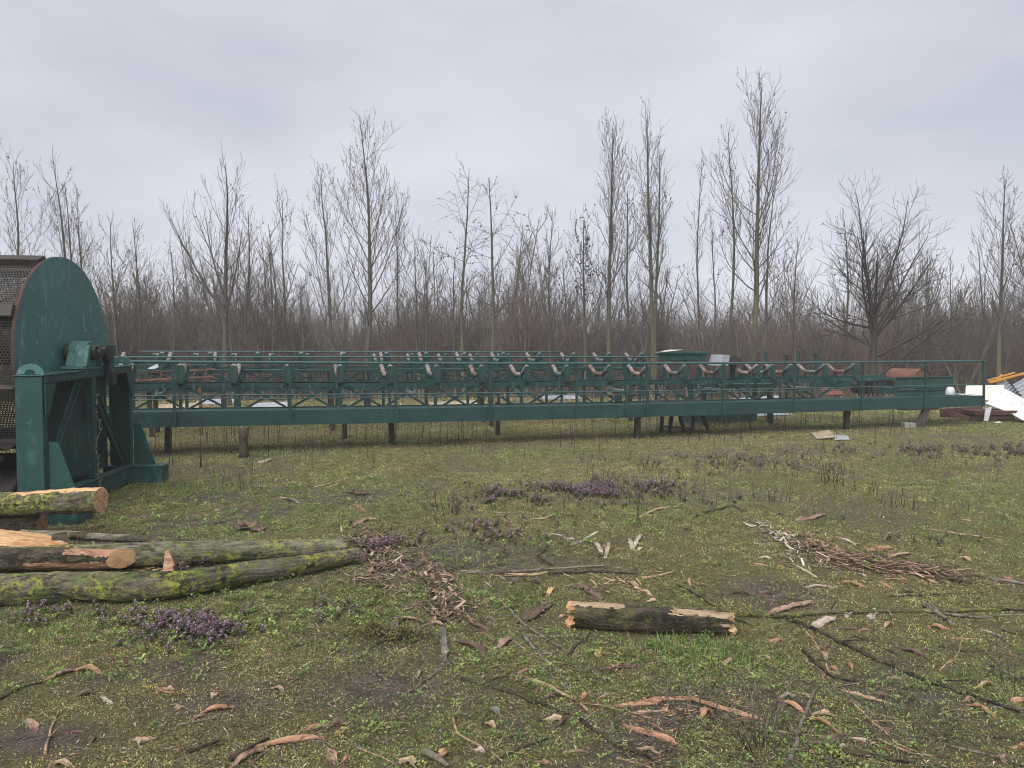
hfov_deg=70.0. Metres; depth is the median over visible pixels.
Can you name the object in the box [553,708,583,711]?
twig
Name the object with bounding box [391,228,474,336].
bare sapling
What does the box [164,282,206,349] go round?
bare sapling
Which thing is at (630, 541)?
bark strip
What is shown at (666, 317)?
bare sapling
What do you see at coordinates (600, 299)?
bare sapling
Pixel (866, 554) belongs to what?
bark strip
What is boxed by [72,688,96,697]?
bark chip
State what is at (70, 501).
log
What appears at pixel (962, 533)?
bark strip
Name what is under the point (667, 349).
bare sapling
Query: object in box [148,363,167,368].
bent sheet
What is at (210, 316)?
bare sapling
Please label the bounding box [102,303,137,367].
bare sapling
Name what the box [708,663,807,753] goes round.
dry weed
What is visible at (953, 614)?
stick
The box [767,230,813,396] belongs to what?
bare tree
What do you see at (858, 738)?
bark chip
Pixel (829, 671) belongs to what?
twig
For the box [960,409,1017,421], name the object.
scrap stand
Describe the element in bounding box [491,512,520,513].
stick
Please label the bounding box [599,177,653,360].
bare tree
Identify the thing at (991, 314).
bare sapling
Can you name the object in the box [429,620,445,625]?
bark strip
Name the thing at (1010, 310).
bare sapling
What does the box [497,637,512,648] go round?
bark strip
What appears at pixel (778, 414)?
scrap sheet
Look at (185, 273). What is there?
bare sapling
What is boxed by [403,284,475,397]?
bare sapling
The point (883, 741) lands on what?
twig
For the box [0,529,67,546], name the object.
split wood
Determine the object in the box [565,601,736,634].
log
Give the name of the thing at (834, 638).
stick
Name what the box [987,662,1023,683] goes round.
stick
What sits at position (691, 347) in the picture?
bare sapling
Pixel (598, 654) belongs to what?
bark strip
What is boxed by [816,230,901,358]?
bare sapling
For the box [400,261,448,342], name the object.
bare sapling
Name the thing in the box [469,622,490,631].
bark strip
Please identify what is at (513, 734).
bark chip
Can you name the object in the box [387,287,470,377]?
bare sapling
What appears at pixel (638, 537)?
bark strip
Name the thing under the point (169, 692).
bark chip
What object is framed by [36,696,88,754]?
stick
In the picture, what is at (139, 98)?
sky
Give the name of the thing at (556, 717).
bark strip
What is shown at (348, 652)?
twig
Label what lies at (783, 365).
bare sapling
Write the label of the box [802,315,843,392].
bare sapling
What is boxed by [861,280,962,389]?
bare sapling
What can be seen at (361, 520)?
bark strip
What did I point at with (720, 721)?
twig
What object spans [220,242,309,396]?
bare sapling
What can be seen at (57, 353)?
trommel drum
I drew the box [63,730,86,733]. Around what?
bark strip
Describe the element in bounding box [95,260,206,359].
bare sapling
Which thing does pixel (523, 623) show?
stick
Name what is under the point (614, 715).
twig
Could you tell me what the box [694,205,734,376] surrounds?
bare tree
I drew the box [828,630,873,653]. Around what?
twig
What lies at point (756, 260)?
bare tree
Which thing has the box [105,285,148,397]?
bare sapling
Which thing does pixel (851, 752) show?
stick
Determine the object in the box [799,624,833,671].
stick
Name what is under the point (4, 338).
bare sapling
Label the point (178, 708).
bark chip
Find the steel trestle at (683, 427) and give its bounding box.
[642,399,712,433]
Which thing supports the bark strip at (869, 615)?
on the ground at (32, 740)
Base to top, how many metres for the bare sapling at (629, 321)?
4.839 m
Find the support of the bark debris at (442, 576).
on the ground at (32, 740)
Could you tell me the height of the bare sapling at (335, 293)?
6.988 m
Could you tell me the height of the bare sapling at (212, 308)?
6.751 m
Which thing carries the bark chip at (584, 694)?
on the ground at (32, 740)
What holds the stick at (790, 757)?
on the ground at (32, 740)
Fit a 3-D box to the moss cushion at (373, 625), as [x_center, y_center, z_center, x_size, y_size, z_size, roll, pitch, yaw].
[-0.820,1.488,4.382,0.749,0.127,0.445,0,2,0]
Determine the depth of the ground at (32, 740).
4.83 m
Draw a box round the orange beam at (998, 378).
[987,372,1023,383]
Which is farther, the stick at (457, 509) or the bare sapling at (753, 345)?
the bare sapling at (753, 345)
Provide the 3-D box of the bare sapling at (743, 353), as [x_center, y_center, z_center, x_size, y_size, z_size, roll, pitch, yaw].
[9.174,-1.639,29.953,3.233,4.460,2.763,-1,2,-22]
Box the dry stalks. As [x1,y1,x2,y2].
[6,394,1023,605]
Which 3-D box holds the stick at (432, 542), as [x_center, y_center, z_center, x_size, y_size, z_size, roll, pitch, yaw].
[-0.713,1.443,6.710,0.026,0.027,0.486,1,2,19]
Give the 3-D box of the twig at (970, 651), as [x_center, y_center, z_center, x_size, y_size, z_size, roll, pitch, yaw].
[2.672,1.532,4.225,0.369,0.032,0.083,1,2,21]
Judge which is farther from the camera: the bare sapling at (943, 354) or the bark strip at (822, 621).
the bare sapling at (943, 354)
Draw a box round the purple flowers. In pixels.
[4,437,1023,653]
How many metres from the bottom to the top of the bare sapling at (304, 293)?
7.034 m
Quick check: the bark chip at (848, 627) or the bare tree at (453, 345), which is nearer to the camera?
the bark chip at (848, 627)
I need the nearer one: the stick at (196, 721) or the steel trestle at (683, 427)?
the stick at (196, 721)
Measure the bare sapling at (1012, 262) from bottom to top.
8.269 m
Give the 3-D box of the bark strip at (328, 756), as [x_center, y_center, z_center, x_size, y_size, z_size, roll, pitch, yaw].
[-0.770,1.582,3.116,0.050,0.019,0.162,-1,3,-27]
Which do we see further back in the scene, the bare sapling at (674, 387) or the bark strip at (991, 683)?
the bare sapling at (674, 387)
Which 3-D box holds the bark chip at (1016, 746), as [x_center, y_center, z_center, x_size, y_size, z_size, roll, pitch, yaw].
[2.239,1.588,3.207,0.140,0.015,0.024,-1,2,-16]
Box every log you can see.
[0,487,107,516]
[0,514,47,530]
[0,539,348,573]
[0,547,135,571]
[0,548,359,605]
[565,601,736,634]
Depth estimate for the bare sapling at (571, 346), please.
30.19 m
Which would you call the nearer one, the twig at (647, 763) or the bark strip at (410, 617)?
the twig at (647, 763)
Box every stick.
[0,681,42,699]
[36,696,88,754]
[178,717,219,724]
[186,739,218,753]
[228,737,269,761]
[314,476,351,487]
[340,713,363,733]
[415,659,455,687]
[421,747,449,767]
[422,536,445,547]
[451,497,463,514]
[452,714,527,761]
[460,559,606,573]
[461,675,569,714]
[490,737,547,763]
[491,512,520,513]
[496,596,566,651]
[504,571,546,576]
[506,635,540,659]
[522,634,573,690]
[523,673,620,712]
[526,634,580,637]
[537,540,547,555]
[547,566,642,574]
[567,632,592,655]
[579,717,701,767]
[642,569,675,579]
[677,582,752,624]
[704,505,747,512]
[734,598,1023,617]
[784,687,817,767]
[786,616,1019,711]
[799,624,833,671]
[801,648,855,681]
[810,642,829,670]
[837,747,916,763]
[850,699,918,752]
[869,720,915,721]
[889,593,973,596]
[921,601,952,624]
[923,610,1023,617]
[948,744,1023,766]
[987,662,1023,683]
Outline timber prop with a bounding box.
[238,425,249,457]
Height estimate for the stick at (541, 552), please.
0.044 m
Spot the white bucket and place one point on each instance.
(950, 391)
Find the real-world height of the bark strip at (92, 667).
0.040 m
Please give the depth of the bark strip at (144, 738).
3.28 m
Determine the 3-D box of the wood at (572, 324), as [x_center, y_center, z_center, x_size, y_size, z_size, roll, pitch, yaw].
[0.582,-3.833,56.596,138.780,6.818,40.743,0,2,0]
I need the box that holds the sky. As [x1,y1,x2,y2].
[0,0,1023,355]
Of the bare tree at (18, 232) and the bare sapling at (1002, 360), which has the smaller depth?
the bare tree at (18, 232)
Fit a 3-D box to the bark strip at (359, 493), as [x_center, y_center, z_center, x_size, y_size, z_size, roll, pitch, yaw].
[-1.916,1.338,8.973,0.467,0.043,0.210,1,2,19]
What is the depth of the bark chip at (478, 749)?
3.12 m
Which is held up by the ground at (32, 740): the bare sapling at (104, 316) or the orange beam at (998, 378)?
the bare sapling at (104, 316)
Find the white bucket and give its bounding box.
[945,387,955,394]
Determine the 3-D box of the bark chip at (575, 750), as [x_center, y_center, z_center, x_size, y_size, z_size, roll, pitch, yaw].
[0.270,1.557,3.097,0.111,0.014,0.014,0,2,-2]
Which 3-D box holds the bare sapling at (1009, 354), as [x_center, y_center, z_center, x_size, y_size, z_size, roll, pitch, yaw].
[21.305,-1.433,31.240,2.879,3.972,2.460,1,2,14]
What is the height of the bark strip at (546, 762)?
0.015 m
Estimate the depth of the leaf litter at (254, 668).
3.96 m
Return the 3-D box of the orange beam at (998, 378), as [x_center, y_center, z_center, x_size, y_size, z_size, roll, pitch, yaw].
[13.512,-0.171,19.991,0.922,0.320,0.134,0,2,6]
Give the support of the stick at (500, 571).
on the ground at (32, 740)
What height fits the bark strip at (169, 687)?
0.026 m
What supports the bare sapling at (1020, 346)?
on the ground at (32, 740)
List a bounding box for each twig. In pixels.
[308,739,337,748]
[335,645,362,655]
[351,637,391,664]
[356,746,402,767]
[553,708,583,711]
[555,707,603,741]
[598,728,638,745]
[613,706,628,735]
[616,757,685,767]
[647,743,676,755]
[679,702,722,719]
[711,706,738,735]
[736,651,806,677]
[766,728,827,736]
[794,740,864,747]
[808,662,849,676]
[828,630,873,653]
[832,673,883,687]
[851,634,899,654]
[877,737,949,757]
[896,654,940,665]
[913,645,971,655]
[939,632,963,670]
[939,645,1013,656]
[961,638,1015,654]
[972,732,1023,740]
[975,648,1001,676]
[986,705,1023,709]
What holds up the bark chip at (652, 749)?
on the ground at (32, 740)
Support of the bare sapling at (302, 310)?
on the ground at (32, 740)
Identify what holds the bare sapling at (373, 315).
on the ground at (32, 740)
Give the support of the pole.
on the ground at (32, 740)
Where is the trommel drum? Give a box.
[0,255,169,525]
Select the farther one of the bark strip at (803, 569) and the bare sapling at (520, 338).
the bare sapling at (520, 338)
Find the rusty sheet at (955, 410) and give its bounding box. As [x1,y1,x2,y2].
[940,406,982,417]
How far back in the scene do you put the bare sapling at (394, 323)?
34.61 m
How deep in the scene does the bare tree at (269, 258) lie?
26.88 m
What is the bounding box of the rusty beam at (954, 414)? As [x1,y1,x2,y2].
[939,409,970,419]
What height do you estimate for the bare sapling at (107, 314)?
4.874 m
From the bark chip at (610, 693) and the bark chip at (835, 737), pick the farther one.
the bark chip at (610, 693)
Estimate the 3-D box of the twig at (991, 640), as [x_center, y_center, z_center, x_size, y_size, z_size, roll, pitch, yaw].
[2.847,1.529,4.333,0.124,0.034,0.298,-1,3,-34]
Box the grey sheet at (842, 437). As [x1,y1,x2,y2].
[834,435,849,439]
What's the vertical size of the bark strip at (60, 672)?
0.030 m
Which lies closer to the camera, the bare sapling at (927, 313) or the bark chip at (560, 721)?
the bark chip at (560, 721)
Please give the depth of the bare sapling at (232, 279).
40.13 m
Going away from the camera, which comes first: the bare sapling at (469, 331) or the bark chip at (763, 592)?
the bark chip at (763, 592)
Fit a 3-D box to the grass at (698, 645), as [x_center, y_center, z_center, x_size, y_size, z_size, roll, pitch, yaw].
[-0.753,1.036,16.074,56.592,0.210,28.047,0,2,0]
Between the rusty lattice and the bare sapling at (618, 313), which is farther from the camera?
the bare sapling at (618, 313)
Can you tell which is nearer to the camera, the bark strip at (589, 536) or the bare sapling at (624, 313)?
the bark strip at (589, 536)
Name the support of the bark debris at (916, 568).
on the ground at (32, 740)
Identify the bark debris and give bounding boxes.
[123,567,162,570]
[287,558,475,616]
[298,519,449,583]
[359,557,518,636]
[540,558,691,601]
[593,685,757,767]
[737,517,846,572]
[756,521,1011,596]
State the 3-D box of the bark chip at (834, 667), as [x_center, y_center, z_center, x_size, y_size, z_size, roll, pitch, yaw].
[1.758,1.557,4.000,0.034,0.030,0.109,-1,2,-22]
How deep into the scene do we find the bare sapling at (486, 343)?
28.72 m
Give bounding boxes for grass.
[0,395,1023,767]
[1,389,1022,421]
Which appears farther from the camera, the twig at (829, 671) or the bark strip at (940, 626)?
the bark strip at (940, 626)
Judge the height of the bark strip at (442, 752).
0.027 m
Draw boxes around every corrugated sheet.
[999,380,1017,394]
[1013,378,1023,396]
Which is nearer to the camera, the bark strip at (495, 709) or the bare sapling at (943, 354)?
the bark strip at (495, 709)
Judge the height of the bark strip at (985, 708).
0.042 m
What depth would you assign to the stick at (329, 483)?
9.64 m
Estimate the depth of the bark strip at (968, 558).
6.13 m
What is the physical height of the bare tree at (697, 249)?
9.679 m
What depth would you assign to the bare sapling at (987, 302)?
37.40 m
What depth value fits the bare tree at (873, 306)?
23.73 m
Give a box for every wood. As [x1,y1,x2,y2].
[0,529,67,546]
[49,532,70,545]
[150,263,1022,380]
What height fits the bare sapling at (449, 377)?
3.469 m
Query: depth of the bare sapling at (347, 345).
27.53 m
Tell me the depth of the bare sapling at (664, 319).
32.45 m
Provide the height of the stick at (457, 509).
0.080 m
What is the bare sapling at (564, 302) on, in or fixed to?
on the ground at (32, 740)
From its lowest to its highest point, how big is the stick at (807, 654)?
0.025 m
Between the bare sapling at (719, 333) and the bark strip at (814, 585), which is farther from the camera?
the bare sapling at (719, 333)
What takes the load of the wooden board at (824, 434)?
on the ground at (32, 740)
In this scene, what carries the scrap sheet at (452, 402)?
on the ground at (32, 740)
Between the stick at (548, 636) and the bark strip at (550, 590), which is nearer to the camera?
the stick at (548, 636)
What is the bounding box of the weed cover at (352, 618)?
[0,406,1023,767]
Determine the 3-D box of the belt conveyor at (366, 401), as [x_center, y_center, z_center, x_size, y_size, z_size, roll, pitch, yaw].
[-4.046,0.051,20.321,11.230,1.922,1.152,-1,2,-19]
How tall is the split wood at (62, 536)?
0.091 m
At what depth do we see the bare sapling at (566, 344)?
30.11 m
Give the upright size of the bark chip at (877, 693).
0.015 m
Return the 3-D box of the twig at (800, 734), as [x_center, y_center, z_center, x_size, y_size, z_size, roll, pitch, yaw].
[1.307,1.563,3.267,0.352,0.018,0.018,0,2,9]
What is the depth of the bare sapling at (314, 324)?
33.60 m
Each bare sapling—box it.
[0,288,15,377]
[46,252,131,317]
[91,275,146,398]
[92,254,164,326]
[94,279,154,374]
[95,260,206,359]
[97,254,152,349]
[99,273,166,366]
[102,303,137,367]
[103,282,187,397]
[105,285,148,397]
[107,245,186,376]
[126,266,220,393]
[127,265,213,381]
[134,260,207,365]
[151,269,238,393]
[158,226,229,340]
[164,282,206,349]
[166,250,260,380]
[167,252,296,393]
[173,276,219,381]
[178,294,259,397]
[189,236,260,334]
[197,271,297,399]
[209,213,299,396]
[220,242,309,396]
[230,300,300,399]
[232,321,295,400]
[255,276,321,397]
[259,270,296,322]
[264,306,326,380]
[271,318,317,391]
[273,295,318,344]
[273,297,336,374]
[274,291,356,397]
[288,267,324,336]
[298,255,360,358]
[302,290,384,399]
[308,303,372,395]
[309,330,361,379]
[322,277,406,349]
[322,285,380,377]
[327,326,381,399]
[339,255,443,391]
[356,311,409,395]
[361,288,440,389]
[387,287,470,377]
[387,315,450,398]
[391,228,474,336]
[399,298,466,395]
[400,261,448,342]
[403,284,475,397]
[418,279,506,390]
[419,297,496,391]
[423,269,504,392]
[424,316,470,397]
[440,305,501,398]
[443,259,520,376]
[455,253,521,391]
[483,204,564,391]
[483,298,541,371]
[486,283,563,391]
[486,324,523,391]
[495,237,564,377]
[495,281,594,396]
[502,233,604,376]
[504,276,556,371]
[509,289,586,393]
[538,281,588,361]
[540,285,580,348]
[557,323,605,396]
[560,288,633,397]
[560,295,612,376]
[565,287,647,388]
[572,259,614,341]
[579,326,621,393]
[582,295,618,352]
[603,277,648,379]
[604,292,666,398]
[606,276,684,390]
[611,246,694,396]
[614,293,647,354]
[621,301,688,399]
[624,297,688,368]
[638,295,682,365]
[645,306,718,395]
[662,279,736,399]
[666,335,689,392]
[667,315,725,398]
[669,272,752,376]
[669,318,715,388]
[689,294,763,395]
[690,311,750,368]
[693,303,742,355]
[710,296,760,393]
[711,290,783,397]
[728,262,829,340]
[744,301,789,364]
[745,298,785,364]
[758,284,799,359]
[759,263,823,343]
[759,311,821,396]
[760,253,819,385]
[779,320,834,393]
[783,275,869,397]
[783,288,825,354]
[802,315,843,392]
[808,284,902,391]
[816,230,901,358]
[818,308,907,396]
[852,251,954,368]
[856,256,909,346]
[858,302,918,373]
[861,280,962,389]
[863,252,925,366]
[877,333,913,370]
[878,250,947,389]
[878,289,946,349]
[892,303,974,373]
[905,285,1023,394]
[917,318,967,375]
[918,268,1013,393]
[930,302,989,375]
[936,281,983,343]
[951,290,1021,379]
[952,280,1007,385]
[956,271,1023,384]
[959,311,1023,383]
[961,270,1023,382]
[970,273,1023,384]
[981,278,1023,378]
[983,224,1023,379]
[985,235,1023,306]
[986,316,1023,385]
[991,218,1023,343]
[1005,318,1023,376]
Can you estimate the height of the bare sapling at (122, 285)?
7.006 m
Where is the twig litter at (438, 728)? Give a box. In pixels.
[0,422,1023,767]
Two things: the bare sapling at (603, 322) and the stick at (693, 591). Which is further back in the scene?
the bare sapling at (603, 322)
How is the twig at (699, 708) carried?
on the ground at (32, 740)
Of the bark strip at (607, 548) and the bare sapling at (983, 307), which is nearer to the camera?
the bark strip at (607, 548)
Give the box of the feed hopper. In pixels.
[655,350,709,369]
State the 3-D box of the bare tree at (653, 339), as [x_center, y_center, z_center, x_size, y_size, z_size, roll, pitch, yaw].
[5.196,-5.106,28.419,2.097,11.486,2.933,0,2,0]
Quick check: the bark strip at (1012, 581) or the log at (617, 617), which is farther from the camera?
the bark strip at (1012, 581)
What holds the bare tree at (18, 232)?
on the ground at (32, 740)
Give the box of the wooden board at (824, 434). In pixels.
[811,430,835,438]
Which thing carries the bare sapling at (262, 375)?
on the ground at (32, 740)
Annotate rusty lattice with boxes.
[136,368,215,435]
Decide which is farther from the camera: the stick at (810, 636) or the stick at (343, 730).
the stick at (810, 636)
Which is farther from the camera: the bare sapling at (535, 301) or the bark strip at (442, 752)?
the bare sapling at (535, 301)
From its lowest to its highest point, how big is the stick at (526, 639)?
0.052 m
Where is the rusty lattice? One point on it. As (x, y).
(199, 400)
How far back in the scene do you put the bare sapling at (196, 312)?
32.20 m
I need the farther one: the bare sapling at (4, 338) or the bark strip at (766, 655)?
the bare sapling at (4, 338)
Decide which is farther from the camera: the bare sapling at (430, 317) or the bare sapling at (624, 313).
the bare sapling at (624, 313)
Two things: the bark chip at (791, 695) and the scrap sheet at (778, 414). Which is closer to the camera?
the bark chip at (791, 695)
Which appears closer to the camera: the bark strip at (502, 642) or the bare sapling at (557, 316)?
the bark strip at (502, 642)
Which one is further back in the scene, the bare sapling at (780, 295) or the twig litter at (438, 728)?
the bare sapling at (780, 295)
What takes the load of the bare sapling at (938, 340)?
on the ground at (32, 740)
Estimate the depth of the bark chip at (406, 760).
3.02 m
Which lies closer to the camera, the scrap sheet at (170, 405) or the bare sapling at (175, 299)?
the scrap sheet at (170, 405)
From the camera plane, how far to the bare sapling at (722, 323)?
39.98 m
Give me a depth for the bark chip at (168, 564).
5.47 m
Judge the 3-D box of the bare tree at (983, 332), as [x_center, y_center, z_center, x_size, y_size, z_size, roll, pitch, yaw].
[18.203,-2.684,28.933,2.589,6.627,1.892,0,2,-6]
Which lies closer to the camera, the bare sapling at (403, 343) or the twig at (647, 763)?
the twig at (647, 763)
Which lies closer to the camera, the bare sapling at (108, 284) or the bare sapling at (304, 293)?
the bare sapling at (108, 284)
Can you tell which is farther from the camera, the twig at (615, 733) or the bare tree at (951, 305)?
the bare tree at (951, 305)
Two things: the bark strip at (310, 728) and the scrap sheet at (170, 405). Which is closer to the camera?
the bark strip at (310, 728)
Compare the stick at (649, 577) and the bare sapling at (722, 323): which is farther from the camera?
the bare sapling at (722, 323)
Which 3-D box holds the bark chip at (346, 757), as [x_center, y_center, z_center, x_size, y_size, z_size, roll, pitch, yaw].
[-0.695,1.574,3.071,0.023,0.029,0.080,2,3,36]
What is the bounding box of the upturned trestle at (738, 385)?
[684,351,819,424]
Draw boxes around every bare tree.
[0,141,55,299]
[32,149,104,292]
[51,178,107,305]
[82,213,149,355]
[103,217,166,398]
[150,229,197,401]
[159,139,263,405]
[212,201,270,399]
[252,229,301,401]
[267,175,307,365]
[294,155,367,398]
[321,106,421,398]
[372,196,417,396]
[372,226,461,400]
[409,153,509,400]
[433,234,476,400]
[448,175,532,402]
[496,240,579,397]
[531,203,564,393]
[544,204,616,400]
[563,106,660,398]
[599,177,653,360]
[622,97,672,399]
[683,155,715,394]
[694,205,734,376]
[701,67,804,395]
[721,118,750,397]
[745,176,809,394]
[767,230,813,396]
[792,167,979,396]
[822,208,869,397]
[903,239,961,366]
[931,248,972,375]
[953,235,1020,383]
[968,166,1023,384]
[1000,217,1023,330]
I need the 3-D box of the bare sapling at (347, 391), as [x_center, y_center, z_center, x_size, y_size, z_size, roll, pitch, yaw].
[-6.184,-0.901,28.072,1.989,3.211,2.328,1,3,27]
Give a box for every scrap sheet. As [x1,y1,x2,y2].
[158,403,203,407]
[196,399,233,404]
[252,402,286,406]
[429,400,476,404]
[542,395,579,399]
[735,395,788,415]
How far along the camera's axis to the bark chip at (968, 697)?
3.62 m
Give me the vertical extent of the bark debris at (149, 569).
0.050 m
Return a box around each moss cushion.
[313,620,430,654]
[318,622,460,654]
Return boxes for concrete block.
[901,422,915,427]
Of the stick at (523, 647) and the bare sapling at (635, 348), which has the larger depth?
the bare sapling at (635, 348)
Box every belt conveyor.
[106,352,680,436]
[106,360,986,453]
[138,351,560,406]
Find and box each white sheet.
[965,385,1003,401]
[985,389,1023,413]
[1013,408,1023,420]
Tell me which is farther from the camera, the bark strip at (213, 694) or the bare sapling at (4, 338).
the bare sapling at (4, 338)
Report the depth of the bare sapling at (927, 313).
41.64 m
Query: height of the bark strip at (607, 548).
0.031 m
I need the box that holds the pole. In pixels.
[20,529,145,541]
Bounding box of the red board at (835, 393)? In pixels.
[820,388,843,395]
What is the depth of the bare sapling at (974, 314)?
39.30 m
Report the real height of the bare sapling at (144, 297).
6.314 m
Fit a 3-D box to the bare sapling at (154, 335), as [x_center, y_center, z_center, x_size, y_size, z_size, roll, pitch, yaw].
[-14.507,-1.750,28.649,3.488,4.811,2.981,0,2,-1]
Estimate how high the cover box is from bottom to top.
0.260 m
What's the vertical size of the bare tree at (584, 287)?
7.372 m
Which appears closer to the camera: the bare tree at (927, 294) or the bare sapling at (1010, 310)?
the bare tree at (927, 294)
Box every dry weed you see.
[630,658,726,721]
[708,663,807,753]
[843,678,967,741]
[978,624,1023,689]
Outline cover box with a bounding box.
[708,355,741,365]
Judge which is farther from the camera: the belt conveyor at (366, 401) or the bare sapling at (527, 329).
the bare sapling at (527, 329)
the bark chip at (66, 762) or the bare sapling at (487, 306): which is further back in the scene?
the bare sapling at (487, 306)
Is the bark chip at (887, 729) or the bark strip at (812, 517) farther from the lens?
the bark strip at (812, 517)
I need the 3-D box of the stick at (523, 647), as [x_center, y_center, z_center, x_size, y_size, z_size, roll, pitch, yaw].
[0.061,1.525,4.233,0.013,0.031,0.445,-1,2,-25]
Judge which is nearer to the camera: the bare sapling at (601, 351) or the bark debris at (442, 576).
the bark debris at (442, 576)
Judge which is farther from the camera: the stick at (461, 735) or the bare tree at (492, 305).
the bare tree at (492, 305)
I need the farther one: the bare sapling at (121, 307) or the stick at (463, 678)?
the bare sapling at (121, 307)
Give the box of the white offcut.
[983,407,991,420]
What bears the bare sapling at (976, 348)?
on the ground at (32, 740)
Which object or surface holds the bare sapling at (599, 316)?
on the ground at (32, 740)
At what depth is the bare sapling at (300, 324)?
29.51 m
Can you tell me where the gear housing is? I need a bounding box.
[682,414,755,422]
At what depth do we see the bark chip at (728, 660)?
4.05 m
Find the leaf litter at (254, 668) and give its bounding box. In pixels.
[0,406,1023,767]
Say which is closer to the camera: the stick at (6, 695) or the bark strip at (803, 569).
the stick at (6, 695)
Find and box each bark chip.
[52,758,73,767]
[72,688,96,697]
[86,735,99,743]
[100,696,112,704]
[137,739,145,745]
[156,687,174,695]
[163,550,173,570]
[174,705,183,711]
[251,751,266,763]
[270,685,283,691]
[331,717,346,727]
[339,754,354,764]
[398,755,416,767]
[470,746,484,752]
[508,731,517,738]
[515,668,534,673]
[542,691,561,700]
[551,717,569,730]
[563,749,588,752]
[581,691,591,699]
[598,691,621,697]
[636,746,660,753]
[637,589,652,596]
[695,583,712,585]
[722,656,735,663]
[740,719,750,727]
[758,590,774,594]
[779,692,796,696]
[824,665,838,672]
[825,734,858,738]
[830,733,845,742]
[837,626,858,629]
[852,737,866,741]
[870,691,889,695]
[879,727,893,733]
[962,695,975,702]
[992,754,1008,765]
[1010,743,1023,748]
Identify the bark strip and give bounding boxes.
[23,718,39,731]
[43,668,73,681]
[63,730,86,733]
[73,664,100,674]
[129,736,156,741]
[158,685,173,691]
[188,713,207,721]
[202,704,235,712]
[210,692,217,699]
[228,522,266,532]
[229,747,265,767]
[255,734,325,747]
[257,459,274,463]
[283,498,299,503]
[301,724,323,731]
[326,747,337,764]
[344,491,375,494]
[353,517,376,525]
[393,616,419,619]
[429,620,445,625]
[438,748,450,756]
[439,625,447,662]
[456,640,485,655]
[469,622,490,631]
[484,720,495,728]
[490,706,501,715]
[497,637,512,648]
[516,602,553,624]
[529,514,556,519]
[534,758,551,764]
[546,587,554,595]
[546,713,561,721]
[567,530,598,545]
[570,584,602,600]
[592,541,602,554]
[593,648,600,656]
[597,663,639,670]
[604,542,610,558]
[611,696,764,720]
[620,723,681,746]
[626,581,639,589]
[628,538,634,549]
[630,709,676,713]
[633,534,642,546]
[639,505,679,516]
[698,706,712,718]
[729,590,754,595]
[758,654,777,663]
[767,600,815,612]
[768,638,785,641]
[778,699,803,712]
[790,561,817,577]
[794,513,825,520]
[805,584,833,587]
[806,717,838,732]
[811,616,835,629]
[811,709,838,717]
[822,651,827,661]
[836,580,865,587]
[839,537,855,544]
[839,551,888,558]
[840,689,891,703]
[866,546,890,550]
[866,608,877,619]
[882,621,893,629]
[886,676,897,679]
[888,552,913,557]
[901,648,923,655]
[920,527,1004,540]
[926,623,948,629]
[959,556,972,561]
[965,703,996,717]
[976,680,995,687]
[989,578,1023,584]
[1010,697,1023,703]
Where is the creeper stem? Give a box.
[94,394,101,486]
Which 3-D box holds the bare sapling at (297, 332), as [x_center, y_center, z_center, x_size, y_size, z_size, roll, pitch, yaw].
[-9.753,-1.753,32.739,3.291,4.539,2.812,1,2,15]
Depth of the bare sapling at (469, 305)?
37.85 m
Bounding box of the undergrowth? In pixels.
[2,300,1023,400]
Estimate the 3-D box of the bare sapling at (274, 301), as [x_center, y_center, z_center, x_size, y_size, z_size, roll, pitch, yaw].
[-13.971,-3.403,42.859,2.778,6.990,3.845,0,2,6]
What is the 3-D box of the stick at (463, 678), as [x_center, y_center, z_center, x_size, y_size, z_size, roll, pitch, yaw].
[0.021,1.512,3.617,0.664,0.069,0.103,2,3,37]
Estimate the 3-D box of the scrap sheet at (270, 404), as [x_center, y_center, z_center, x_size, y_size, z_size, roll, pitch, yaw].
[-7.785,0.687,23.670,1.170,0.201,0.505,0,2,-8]
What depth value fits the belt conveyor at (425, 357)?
16.82 m
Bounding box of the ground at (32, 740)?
[0,372,1023,767]
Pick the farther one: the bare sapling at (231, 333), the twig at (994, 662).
the bare sapling at (231, 333)
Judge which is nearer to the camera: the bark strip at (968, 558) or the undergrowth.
the bark strip at (968, 558)
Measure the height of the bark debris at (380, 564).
0.099 m
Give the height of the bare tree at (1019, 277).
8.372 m
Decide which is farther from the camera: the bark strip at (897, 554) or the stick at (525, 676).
the bark strip at (897, 554)
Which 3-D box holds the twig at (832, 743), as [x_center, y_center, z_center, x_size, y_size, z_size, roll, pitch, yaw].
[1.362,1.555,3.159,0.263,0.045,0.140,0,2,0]
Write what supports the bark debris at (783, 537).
on the ground at (32, 740)
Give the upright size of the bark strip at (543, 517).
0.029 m
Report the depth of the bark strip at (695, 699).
3.51 m
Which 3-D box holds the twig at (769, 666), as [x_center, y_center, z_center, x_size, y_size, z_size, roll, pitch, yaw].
[1.391,1.543,4.008,0.112,0.025,0.435,-2,3,-40]
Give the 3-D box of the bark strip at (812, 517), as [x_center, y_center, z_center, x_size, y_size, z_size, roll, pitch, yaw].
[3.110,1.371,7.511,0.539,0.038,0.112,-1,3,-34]
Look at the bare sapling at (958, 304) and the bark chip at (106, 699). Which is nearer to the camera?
the bark chip at (106, 699)
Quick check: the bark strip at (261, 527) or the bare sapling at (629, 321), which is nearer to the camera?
the bark strip at (261, 527)
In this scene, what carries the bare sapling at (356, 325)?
on the ground at (32, 740)
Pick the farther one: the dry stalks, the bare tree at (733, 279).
the bare tree at (733, 279)
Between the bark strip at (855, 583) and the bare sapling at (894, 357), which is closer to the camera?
the bark strip at (855, 583)
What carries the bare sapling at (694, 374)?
on the ground at (32, 740)

